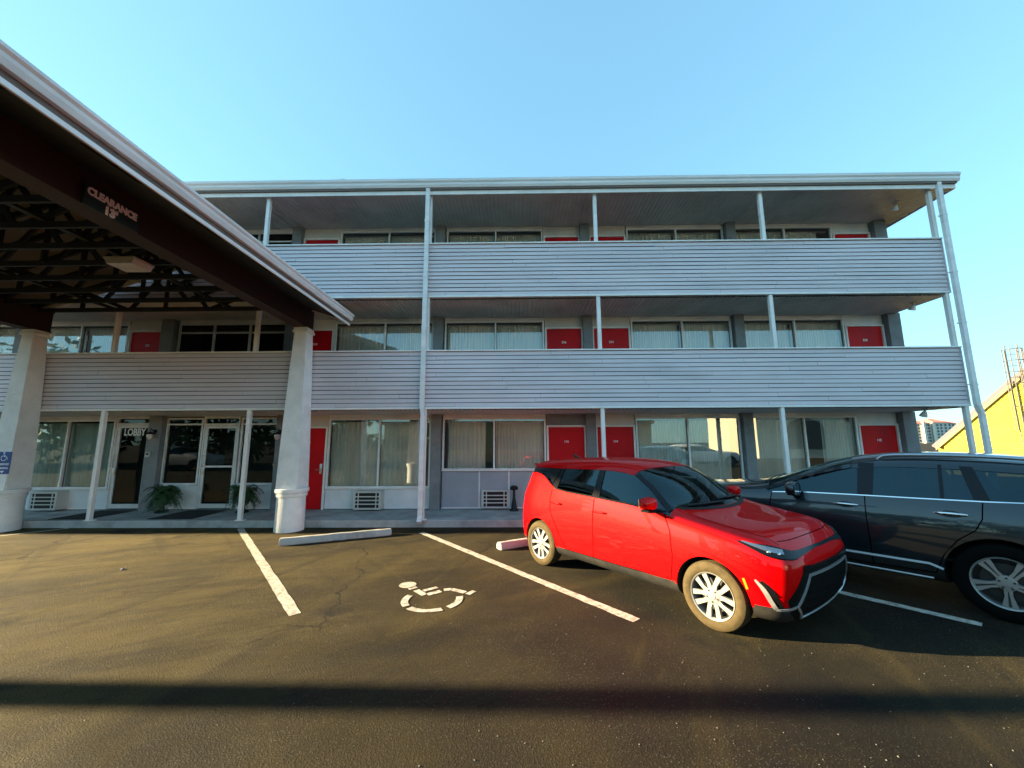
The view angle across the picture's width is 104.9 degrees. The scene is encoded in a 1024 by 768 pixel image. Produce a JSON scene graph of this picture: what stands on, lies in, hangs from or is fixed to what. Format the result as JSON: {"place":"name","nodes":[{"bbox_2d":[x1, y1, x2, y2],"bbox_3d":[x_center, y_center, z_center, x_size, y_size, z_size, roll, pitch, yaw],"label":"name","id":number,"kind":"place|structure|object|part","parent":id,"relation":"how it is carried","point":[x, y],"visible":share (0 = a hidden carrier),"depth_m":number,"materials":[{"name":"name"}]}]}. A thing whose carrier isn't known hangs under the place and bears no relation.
{"place":"outdoors","nodes":[
{"label":"outdoors","id":0,"kind":"place"},
{"bbox_2d":[22,508,523,527],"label":"walkway","id":1,"kind":"structure","parent":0,"point":[381,518],"depth_m":8.64,"materials":[{"name":"concrete"}]},
{"bbox_2d":[48,510,134,519],"bbox_3d":[-9.848,3.080,9.277,0.870,0.012,1.130,0,-8,1],"label":"door mat","id":2,"kind":"object","parent":1,"relation":"on","point":[97,514],"depth_m":9.16,"materials":[{"name":"black rubber"}]},
{"bbox_2d":[141,484,182,513],"bbox_3d":[-8.514,2.826,9.600,0.968,0.755,0.624,0,-8,1],"label":"potted fern","id":3,"kind":"object","parent":1,"relation":"on","point":[162,497],"visible":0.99,"depth_m":9.51,"materials":[{"name":"green plant"}]},
{"bbox_2d":[149,510,227,518],"bbox_3d":[-7.574,3.065,9.248,0.980,0.012,1.130,0,-8,1],"label":"door mat","id":4,"kind":"object","parent":1,"relation":"on","point":[190,514],"depth_m":9.21,"materials":[{"name":"black rubber"}]},
{"bbox_2d":[221,484,263,512],"bbox_3d":[-6.546,2.800,9.580,0.982,0.709,0.630,0,-8,1],"label":"potted fern","id":5,"kind":"object","parent":1,"relation":"on","point":[250,495],"visible":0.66,"depth_m":9.51,"materials":[{"name":"green plant"}]},
{"bbox_2d":[510,485,518,511],"bbox_3d":[0.051,2.796,9.644,0.220,0.600,0.220,0,-8,1],"label":"ash urn","id":6,"kind":"object","parent":1,"relation":"on","point":[514,503],"visible":1,"depth_m":9.59,"materials":[{"name":"black plastic"}]},
{"bbox_2d":[0,443,1023,767],"bbox_3d":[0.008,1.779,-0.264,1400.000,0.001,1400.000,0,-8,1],"label":"parking lot","id":7,"kind":"structure","parent":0,"point":[192,649],"depth_m":3.21,"materials":[{"name":"black asphalt"}]},
{"bbox_2d":[0,528,68,535],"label":"parking line","id":8,"kind":"object","parent":7,"relation":"on","point":[32,532],"visible":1,"depth_m":8.13,"materials":[{"name":"paint"}]},
{"bbox_2d":[0,39,353,532],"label":"entrance canopy","id":9,"kind":"object","parent":7,"relation":"on","point":[60,146],"visible":0.98,"depth_m":6.57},
{"bbox_2d":[0,452,11,473],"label":"accessible parking sign","id":10,"kind":"object","parent":9,"relation":"attached to","point":[5,459],"visible":1,"depth_m":8.30,"materials":[{"name":"blue metal"}]},
{"bbox_2d":[81,183,139,232],"bbox_3d":[-4.610,-2.016,4.548,0.014,0.238,0.620,0,-8,1],"label":"clearance sign","id":11,"kind":"object","parent":9,"relation":"attached to","point":[95,199],"visible":1,"depth_m":4.51,"materials":[{"name":"brown paint"}]},
{"bbox_2d":[103,256,154,271],"bbox_3d":[-6.241,-1.948,6.421,0.500,0.112,0.360,0,-8,1],"label":"canopy light","id":12,"kind":"object","parent":9,"relation":"attached to","point":[129,263],"visible":1,"depth_m":6.33,"materials":[{"name":"white plastic"}]},
{"bbox_2d":[237,528,300,615],"bbox_3d":[-4.062,2.769,6.307,0.136,0.001,5.565,7,-11,-39],"label":"parking line","id":13,"kind":"object","parent":7,"relation":"on","point":[287,602],"visible":1,"depth_m":5.29,"materials":[{"name":"paint"}]},
{"bbox_2d":[279,528,391,545],"bbox_3d":[-3.282,2.877,7.433,1.933,0.124,0.174,4,-9,-24],"label":"wheel stop","id":14,"kind":"object","parent":7,"relation":"on","point":[285,541],"visible":1,"depth_m":7.34,"materials":[{"name":"concrete"}]},
{"bbox_2d":[399,582,476,611],"bbox_3d":[-1.044,2.507,4.638,1.038,0.001,0.764,-3,-9,20],"label":"wheelchair symbol","id":15,"kind":"object","parent":7,"relation":"on","point":[405,599],"visible":1,"depth_m":4.71,"materials":[{"name":"paint"}]},
{"bbox_2d":[0,171,993,523],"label":"motel building","id":16,"kind":"structure","parent":7,"relation":"on","point":[502,333],"depth_m":9.57,"materials":[{"name":"grey paint"}]},
{"bbox_2d":[0,325,15,352],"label":"window","id":17,"kind":"structure","parent":16,"relation":"in","point":[7,333],"depth_m":10.81,"materials":[{"name":"clear glass"}]},
{"bbox_2d":[28,491,68,509],"bbox_3d":[-11.636,2.924,9.892,0.680,0.440,0.276,0,-8,1],"label":"air conditioner","id":18,"kind":"object","parent":16,"relation":"attached to","point":[48,500],"visible":1,"depth_m":9.78,"materials":[{"name":"white plastic"}]},
{"bbox_2d":[31,420,116,489],"bbox_3d":[-11.644,1.832,10.261,2.670,1.770,0.260,0,-8,1],"label":"window","id":19,"kind":"structure","parent":16,"relation":"in","point":[65,449],"depth_m":10.31,"materials":[{"name":"clear glass"}]},
{"bbox_2d":[47,324,131,352],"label":"window","id":20,"kind":"structure","parent":16,"relation":"in","point":[71,339],"depth_m":10.77,"materials":[{"name":"clear glass"}]},
{"bbox_2d":[105,417,149,508],"bbox_3d":[-9.824,2.015,10.122,0.930,2.330,0.132,0,-8,1],"label":"entrance door","id":21,"kind":"structure","parent":16,"relation":"in","point":[124,484],"depth_m":10.14,"materials":[{"name":"glass"}]},
{"bbox_2d":[127,321,161,351],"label":"door","id":22,"kind":"structure","parent":16,"relation":"in","point":[144,336],"depth_m":10.62,"materials":[{"name":"metal"}]},
{"bbox_2d":[145,428,156,439],"bbox_3d":[-9.136,1.263,9.957,0.210,0.293,0.239,0,-8,1],"label":"wall lantern","id":23,"kind":"object","parent":16,"relation":"attached to","point":[149,435],"depth_m":9.91,"materials":[{"name":"white glass"}]},
{"bbox_2d":[160,418,204,485],"bbox_3d":[-8.490,1.736,10.151,0.980,1.720,0.100,0,-8,1],"label":"window","id":24,"kind":"structure","parent":16,"relation":"in","point":[184,436],"depth_m":10.16,"materials":[{"name":"glass"}]},
{"bbox_2d":[195,416,242,508],"bbox_3d":[-7.519,2.001,10.092,0.940,2.330,0.132,0,-8,1],"label":"entrance door","id":25,"kind":"structure","parent":16,"relation":"in","point":[221,435],"depth_m":10.11,"materials":[{"name":"glass"}]},
{"bbox_2d":[176,323,284,351],"bbox_3d":[-7.511,-0.648,10.492,2.940,2.002,0.100,0,-8,1],"label":"window","id":26,"kind":"structure","parent":16,"relation":"in","point":[192,337],"depth_m":10.59,"materials":[{"name":"glass"}]},
{"bbox_2d":[236,417,276,485],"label":"window","id":27,"kind":"structure","parent":16,"relation":"in","point":[262,441],"depth_m":10.14,"materials":[{"name":"glass"}]},
{"bbox_2d":[250,232,292,244],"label":"window","id":28,"kind":"structure","parent":16,"relation":"in","point":[275,238],"depth_m":11.00,"materials":[{"name":"glass"}]},
{"bbox_2d":[273,428,281,439],"bbox_3d":[-5.896,1.263,9.912,0.210,0.293,0.239,0,-8,1],"label":"wall lantern","id":29,"kind":"object","parent":16,"relation":"attached to","point":[277,435],"depth_m":9.85,"materials":[{"name":"white glass"}]},
{"bbox_2d":[305,415,329,509],"bbox_3d":[-5.255,1.978,10.075,1.010,2.390,0.131,0,-8,1],"label":"door","id":30,"kind":"structure","parent":16,"relation":"in","point":[315,499],"depth_m":10.08,"materials":[{"name":"metal"}]},
{"bbox_2d":[303,229,340,243],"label":"door","id":31,"kind":"structure","parent":16,"relation":"in","point":[326,236],"depth_m":10.98,"materials":[{"name":"paint"}]},
{"bbox_2d":[313,319,335,350],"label":"door","id":32,"kind":"structure","parent":16,"relation":"in","point":[324,330],"depth_m":10.56,"materials":[{"name":"paint"}]},
{"bbox_2d":[353,490,384,509],"bbox_3d":[-3.557,2.878,9.789,0.680,0.440,0.276,0,-8,1],"label":"air conditioner","id":33,"kind":"object","parent":16,"relation":"attached to","point":[368,499],"visible":1,"depth_m":9.67,"materials":[{"name":"white plastic"}]},
{"bbox_2d":[324,418,430,488],"bbox_3d":[-3.405,1.777,10.157,2.670,1.775,0.261,0,-8,1],"label":"window","id":34,"kind":"structure","parent":16,"relation":"in","point":[365,453],"depth_m":10.21,"materials":[{"name":"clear glass"}]},
{"bbox_2d":[334,321,433,350],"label":"window","id":35,"kind":"structure","parent":16,"relation":"in","point":[358,336],"depth_m":10.67,"materials":[{"name":"clear glass"}]},
{"bbox_2d":[340,230,435,243],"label":"window","id":36,"kind":"structure","parent":16,"relation":"in","point":[355,237],"depth_m":11.08,"materials":[{"name":"clear glass"}]},
{"bbox_2d":[441,417,545,470],"bbox_3d":[-0.456,1.546,10.149,2.670,1.345,0.258,0,-8,1],"label":"window","id":37,"kind":"structure","parent":16,"relation":"in","point":[519,443],"depth_m":10.21,"materials":[{"name":"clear glass"}]},
{"bbox_2d":[444,321,543,349],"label":"window","id":38,"kind":"structure","parent":16,"relation":"in","point":[459,335],"depth_m":10.64,"materials":[{"name":"clear glass"}]},
{"bbox_2d":[481,490,508,507],"bbox_3d":[-0.416,2.871,9.832,0.680,0.440,0.106,0,-8,1],"label":"air conditioner","id":39,"kind":"object","parent":16,"relation":"attached to","point":[495,498],"visible":1,"depth_m":9.79,"materials":[{"name":"white plastic"}]},
{"bbox_2d":[447,229,542,242],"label":"window","id":40,"kind":"structure","parent":16,"relation":"in","point":[535,235],"depth_m":11.04,"materials":[{"name":"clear glass"}]},
{"bbox_2d":[543,226,579,241],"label":"door","id":41,"kind":"structure","parent":16,"relation":"in","point":[550,234],"depth_m":10.90,"materials":[{"name":"metal"}]},
{"bbox_2d":[544,317,582,348],"bbox_3d":[1.384,-0.625,10.387,1.010,2.367,0.100,0,-8,1],"label":"door","id":42,"kind":"structure","parent":16,"relation":"in","point":[560,333],"depth_m":10.48,"materials":[{"name":"metal"}]},
{"bbox_2d":[546,414,585,460],"bbox_3d":[1.395,1.939,10.006,1.010,2.390,0.100,0,-8,1],"label":"door","id":43,"kind":"structure","parent":16,"relation":"in","point":[565,433],"depth_m":10.08,"materials":[{"name":"metal"}]},
{"bbox_2d":[589,226,625,240],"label":"door","id":44,"kind":"structure","parent":16,"relation":"in","point":[605,233],"depth_m":10.88,"materials":[{"name":"metal"}]},
{"bbox_2d":[592,317,630,348],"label":"door","id":45,"kind":"structure","parent":16,"relation":"in","point":[615,331],"depth_m":10.46,"materials":[{"name":"metal"}]},
{"bbox_2d":[596,413,636,456],"bbox_3d":[2.645,1.931,9.990,1.010,2.390,0.100,0,-8,1],"label":"door","id":46,"kind":"structure","parent":16,"relation":"in","point":[619,428],"depth_m":10.07,"materials":[{"name":"metal"}]},
{"bbox_2d":[625,227,723,240],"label":"window","id":47,"kind":"structure","parent":16,"relation":"in","point":[713,232],"depth_m":10.98,"materials":[{"name":"clear glass"}]},
{"bbox_2d":[630,319,732,347],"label":"window","id":48,"kind":"structure","parent":16,"relation":"in","point":[694,333],"depth_m":10.57,"materials":[{"name":"clear glass"}]},
{"bbox_2d":[634,416,744,478],"bbox_3d":[4.495,1.728,10.056,2.670,1.775,0.261,0,-8,1],"label":"window","id":49,"kind":"structure","parent":16,"relation":"in","point":[707,437],"depth_m":10.15,"materials":[{"name":"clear glass"}]},
{"bbox_2d":[735,226,831,238],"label":"window","id":50,"kind":"structure","parent":16,"relation":"in","point":[804,232],"depth_m":10.94,"materials":[{"name":"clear glass"}]},
{"bbox_2d":[744,318,846,347],"bbox_3d":[7.433,-0.854,10.399,2.670,1.752,0.261,0,-8,1],"label":"window","id":51,"kind":"structure","parent":16,"relation":"in","point":[804,332],"depth_m":10.53,"materials":[{"name":"clear glass"}]},
{"bbox_2d":[753,416,860,477],"bbox_3d":[7.444,1.709,10.018,2.670,1.775,0.260,0,-8,1],"label":"window","id":52,"kind":"structure","parent":16,"relation":"in","point":[837,443],"depth_m":10.10,"materials":[{"name":"clear glass"}]},
{"bbox_2d":[830,223,870,237],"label":"door","id":53,"kind":"structure","parent":16,"relation":"in","point":[853,230],"depth_m":10.80,"materials":[{"name":"metal"}]},
{"bbox_2d":[842,315,886,346],"bbox_3d":[9.283,-0.674,10.286,1.010,2.367,0.100,0,-8,1],"label":"door","id":54,"kind":"structure","parent":16,"relation":"in","point":[860,330],"depth_m":10.38,"materials":[{"name":"metal"}]},
{"bbox_2d":[855,412,902,454],"bbox_3d":[9.294,1.889,9.905,1.010,2.390,0.100,0,-8,1],"label":"door","id":55,"kind":"structure","parent":16,"relation":"in","point":[878,432],"depth_m":9.99,"materials":[{"name":"metal"}]},
{"bbox_2d":[891,201,898,210],"bbox_3d":[9.649,-4.448,9.913,0.150,0.201,0.183,0,-8,1],"label":"soffit light","id":56,"kind":"object","parent":16,"relation":"attached to","point":[895,207],"visible":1,"depth_m":9.87,"materials":[{"name":"metal"}]},
{"bbox_2d":[908,302,916,310],"bbox_3d":[9.691,-1.861,9.528,0.150,0.201,0.183,0,-8,1],"label":"soffit light","id":57,"kind":"object","parent":16,"relation":"attached to","point":[912,306],"visible":1,"depth_m":9.49,"materials":[{"name":"metal"}]},
{"bbox_2d":[919,409,928,417],"bbox_3d":[9.420,0.670,9.004,0.150,0.201,0.183,0,-8,1],"label":"soffit light","id":58,"kind":"object","parent":16,"relation":"attached to","point":[923,414],"visible":0.98,"depth_m":8.96,"materials":[{"name":"metal"}]},
{"bbox_2d":[497,538,528,549],"bbox_3d":[0.620,2.824,7.190,1.971,0.124,0.174,5,-10,-30],"label":"wheel stop","id":59,"kind":"object","parent":7,"relation":"on","point":[512,544],"visible":0.38,"depth_m":6.76,"materials":[{"name":"concrete"}]},
{"bbox_2d":[420,532,639,621],"bbox_3d":[-0.282,2.705,5.987,0.136,0.001,5.068,6,-11,-37],"label":"parking line","id":60,"kind":"object","parent":7,"relation":"on","point":[624,615],"visible":1,"depth_m":5.06,"materials":[{"name":"paint"}]},
{"bbox_2d":[523,454,846,631],"bbox_3d":[1.899,1.805,5.406,2.210,1.598,4.012,6,-10,-36],"label":"red car","id":61,"kind":"object","parent":7,"relation":"on","point":[721,558],"visible":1,"depth_m":4.30,"materials":[{"name":"paint"}]},
{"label":"side windows","id":62,"kind":"part","parent":61,"relation":"part of","materials":[{"name":"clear glass"}]},
{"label":"side windows","id":63,"kind":"part","parent":61,"relation":"part of","materials":[{"name":"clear glass"}]},
{"bbox_2d":[713,452,1023,623],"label":"parked suv","id":64,"kind":"object","parent":7,"relation":"on","point":[957,518],"visible":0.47,"depth_m":4.49,"materials":[{"name":"paint"}]},
{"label":"side windows","id":65,"kind":"part","parent":64,"relation":"part of","materials":[{"name":"black glass"}]},
{"bbox_2d":[839,591,981,625],"bbox_3d":[2.953,2.682,5.931,0.136,0.001,5.339,7,-11,-39],"label":"parking line","id":66,"kind":"object","parent":7,"relation":"on","point":[914,609],"visible":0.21,"depth_m":4.26,"materials":[{"name":"paint"}]},
{"bbox_2d":[932,344,1023,454],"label":"yellow building","id":67,"kind":"structure","parent":7,"relation":"on","point":[1003,405],"depth_m":20.09,"materials":[{"name":"yellow paint"}]},
{"bbox_2d":[0,0,1023,423],"label":"sky","id":68,"kind":"structure","parent":0,"point":[210,90],"materials":[{"name":"blue"}]},
{"bbox_2d":[916,419,955,442],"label":"apartment tower","id":69,"kind":"structure","parent":0,"point":[932,430],"depth_m":293.15,"materials":[{"name":"concrete"}]}
]}

